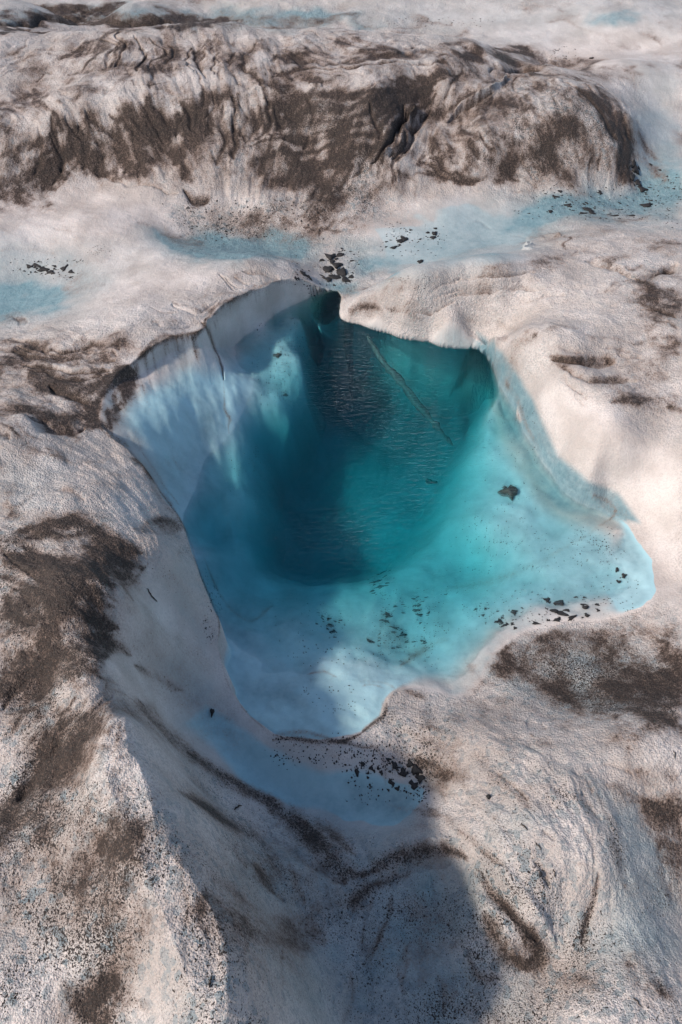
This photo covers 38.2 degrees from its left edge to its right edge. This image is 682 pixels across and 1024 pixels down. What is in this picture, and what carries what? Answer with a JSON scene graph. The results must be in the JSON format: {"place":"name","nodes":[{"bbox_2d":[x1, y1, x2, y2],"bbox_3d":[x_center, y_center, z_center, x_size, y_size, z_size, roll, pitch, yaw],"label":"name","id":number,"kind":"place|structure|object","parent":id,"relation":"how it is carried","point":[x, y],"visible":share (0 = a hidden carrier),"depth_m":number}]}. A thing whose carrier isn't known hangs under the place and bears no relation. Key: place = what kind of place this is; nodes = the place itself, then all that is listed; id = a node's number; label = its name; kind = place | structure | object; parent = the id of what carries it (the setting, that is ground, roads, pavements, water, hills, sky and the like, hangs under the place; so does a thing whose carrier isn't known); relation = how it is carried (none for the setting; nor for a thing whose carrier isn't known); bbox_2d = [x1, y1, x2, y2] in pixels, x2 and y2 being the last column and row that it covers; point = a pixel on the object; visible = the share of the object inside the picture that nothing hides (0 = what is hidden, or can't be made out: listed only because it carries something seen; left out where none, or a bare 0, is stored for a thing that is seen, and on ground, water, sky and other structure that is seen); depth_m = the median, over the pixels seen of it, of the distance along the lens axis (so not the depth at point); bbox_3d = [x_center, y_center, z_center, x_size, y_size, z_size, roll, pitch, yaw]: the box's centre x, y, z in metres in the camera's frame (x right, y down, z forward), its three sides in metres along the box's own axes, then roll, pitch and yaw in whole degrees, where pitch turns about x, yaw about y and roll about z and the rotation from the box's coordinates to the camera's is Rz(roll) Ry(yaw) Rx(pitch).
{"place":"outdoors","nodes":[
{"label":"outdoors","id":0,"kind":"place"},
{"bbox_2d":[0,22,644,223],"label":"hill","id":1,"kind":"structure","parent":0,"point":[343,122],"depth_m":9.56},
{"bbox_2d":[0,0,681,1023],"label":"ground","id":2,"kind":"structure","parent":0,"point":[302,888],"depth_m":5.96},
{"bbox_2d":[37,266,49,271],"bbox_3d":[-2.599,-2.127,8.605,0.125,0.020,0.069,0,48,0],"label":"silt flake","id":3,"kind":"object","parent":2,"relation":"on","point":[42,268],"visible":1,"depth_m":8.59},
{"bbox_2d":[6,245,110,278],"bbox_3d":[-2.455,-2.144,8.561,0.933,0.128,0.356,-7,48,-6],"label":"grit","id":4,"kind":"object","parent":2,"relation":"on","point":[59,261],"visible":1,"depth_m":8.61},
{"bbox_2d":[203,569,434,806],"bbox_3d":[-0.327,0.955,5.664,2.188,0.516,0.839,31,55,25],"label":"grit","id":5,"kind":"object","parent":2,"relation":"on","point":[370,787],"visible":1,"depth_m":5.36},
{"bbox_2d":[323,266,333,272],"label":"silt flake","id":6,"kind":"object","parent":2,"relation":"on","point":[329,269],"visible":1,"depth_m":8.64},
{"bbox_2d":[324,253,335,259],"bbox_3d":[-0.090,-2.291,8.820,0.093,0.044,0.129,-11,49,-9],"label":"silt flake","id":7,"kind":"object","parent":2,"relation":"on","point":[330,257],"visible":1,"depth_m":8.80},
{"bbox_2d":[328,274,340,279],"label":"silt flake","id":8,"kind":"object","parent":2,"relation":"on","point":[336,277],"visible":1,"depth_m":8.54},
{"bbox_2d":[332,262,342,268],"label":"silt flake","id":9,"kind":"object","parent":2,"relation":"on","point":[337,265],"visible":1,"depth_m":8.66},
{"bbox_2d":[336,267,346,275],"bbox_3d":[0.012,-2.082,8.592,0.085,0.054,0.123,-26,53,-22],"label":"silt flake","id":10,"kind":"object","parent":2,"relation":"on","point":[342,271],"visible":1,"depth_m":8.59},
{"bbox_2d":[341,275,350,281],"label":"silt flake","id":11,"kind":"object","parent":2,"relation":"on","point":[344,279],"visible":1,"depth_m":8.50},
{"bbox_2d":[391,761,397,768],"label":"silt flake","id":12,"kind":"object","parent":2,"relation":"on","point":[394,764],"visible":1,"depth_m":5.35},
{"bbox_2d":[230,315,559,712],"bbox_3d":[0.319,-0.200,7.128,2.292,0.720,4.096,0,48,0],"label":"grit","id":13,"kind":"object","parent":2,"relation":"on","point":[393,578],"visible":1,"depth_m":6.43},
{"bbox_2d":[398,767,407,776],"bbox_3d":[0.336,1.419,5.341,0.044,0.033,0.045,-35,57,-27],"label":"silt flake","id":14,"kind":"object","parent":2,"relation":"on","point":[403,773],"visible":1,"depth_m":5.34},
{"bbox_2d":[406,759,412,766],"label":"silt flake","id":15,"kind":"object","parent":2,"relation":"on","point":[410,764],"visible":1,"depth_m":5.35},
{"bbox_2d":[409,779,417,789],"bbox_3d":[0.392,1.473,5.319,0.056,0.027,0.044,33,56,26],"label":"silt flake","id":16,"kind":"object","parent":2,"relation":"on","point":[414,786],"visible":1,"depth_m":5.31},
{"bbox_2d":[411,763,422,774],"bbox_3d":[0.414,1.400,5.346,0.065,0.036,0.058,0,48,0],"label":"silt flake","id":17,"kind":"object","parent":2,"relation":"on","point":[415,770],"visible":1,"depth_m":5.33},
{"bbox_2d":[415,775,424,783],"bbox_3d":[0.429,1.439,5.325,0.045,0.029,0.056,-22,52,-18],"label":"silt flake","id":18,"kind":"object","parent":2,"relation":"on","point":[420,778],"visible":1,"depth_m":5.32},
{"bbox_2d":[162,17,681,295],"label":"grit","id":19,"kind":"object","parent":2,"relation":"on","point":[425,224],"visible":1,"depth_m":9.24},
{"bbox_2d":[497,485,517,500],"bbox_3d":[1.193,-0.145,6.951,0.113,0.074,0.136,-37,58,-28],"label":"stone","id":20,"kind":"object","parent":2,"relation":"on","point":[510,491],"visible":1,"depth_m":6.93},
{"bbox_2d":[553,600,563,605],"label":"silt flake","id":21,"kind":"object","parent":2,"relation":"on","point":[558,602],"visible":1,"depth_m":6.22},
{"bbox_2d":[557,611,569,615],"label":"silt flake","id":22,"kind":"object","parent":2,"relation":"on","point":[561,613],"visible":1,"depth_m":6.11},
{"bbox_2d":[581,207,593,211],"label":"silt flake","id":23,"kind":"object","parent":2,"relation":"on","point":[586,208],"visible":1,"depth_m":9.31},
{"bbox_2d":[544,518,642,631],"bbox_3d":[1.629,0.390,6.372,0.606,0.116,0.992,6,48,6],"label":"grit","id":24,"kind":"object","parent":2,"relation":"on","point":[597,566],"visible":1,"depth_m":6.46},
{"bbox_2d":[632,165,639,174],"bbox_3d":[2.951,-3.431,9.862,0.087,0.070,0.095,0,48,0],"label":"silt flake","id":25,"kind":"object","parent":2,"relation":"on","point":[635,170],"visible":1,"depth_m":9.84},
{"bbox_2d":[635,179,641,185],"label":"silt flake","id":26,"kind":"object","parent":2,"relation":"on","point":[637,182],"visible":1,"depth_m":9.79},
{"bbox_2d":[637,186,648,191],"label":"silt flake","id":27,"kind":"object","parent":2,"relation":"on","point":[642,189],"visible":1,"depth_m":9.77},
{"bbox_2d":[639,203,652,206],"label":"silt flake","id":28,"kind":"object","parent":2,"relation":"on","point":[647,205],"visible":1,"depth_m":9.53},
{"bbox_2d":[202,291,619,631],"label":"water","id":29,"kind":"structure","parent":0,"point":[348,357],"depth_m":7.82},
{"bbox_2d":[367,337,452,445],"bbox_3d":[0.522,-0.972,7.980,0.102,0.371,1.144,-28,54,-23],"label":"ice rib","id":30,"kind":"object","parent":29,"relation":"in","point":[416,403],"visible":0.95,"depth_m":7.91},
{"bbox_2d":[426,479,437,483],"bbox_3d":[0.727,-0.243,7.929,0.112,0.034,0.050,25,53,21],"label":"stone","id":31,"kind":"object","parent":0,"point":[429,481],"visible":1,"depth_m":7.92},
{"bbox_2d":[341,252,596,381],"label":"terrain","id":32,"kind":"structure","parent":0,"point":[529,313],"depth_m":7.82}
]}

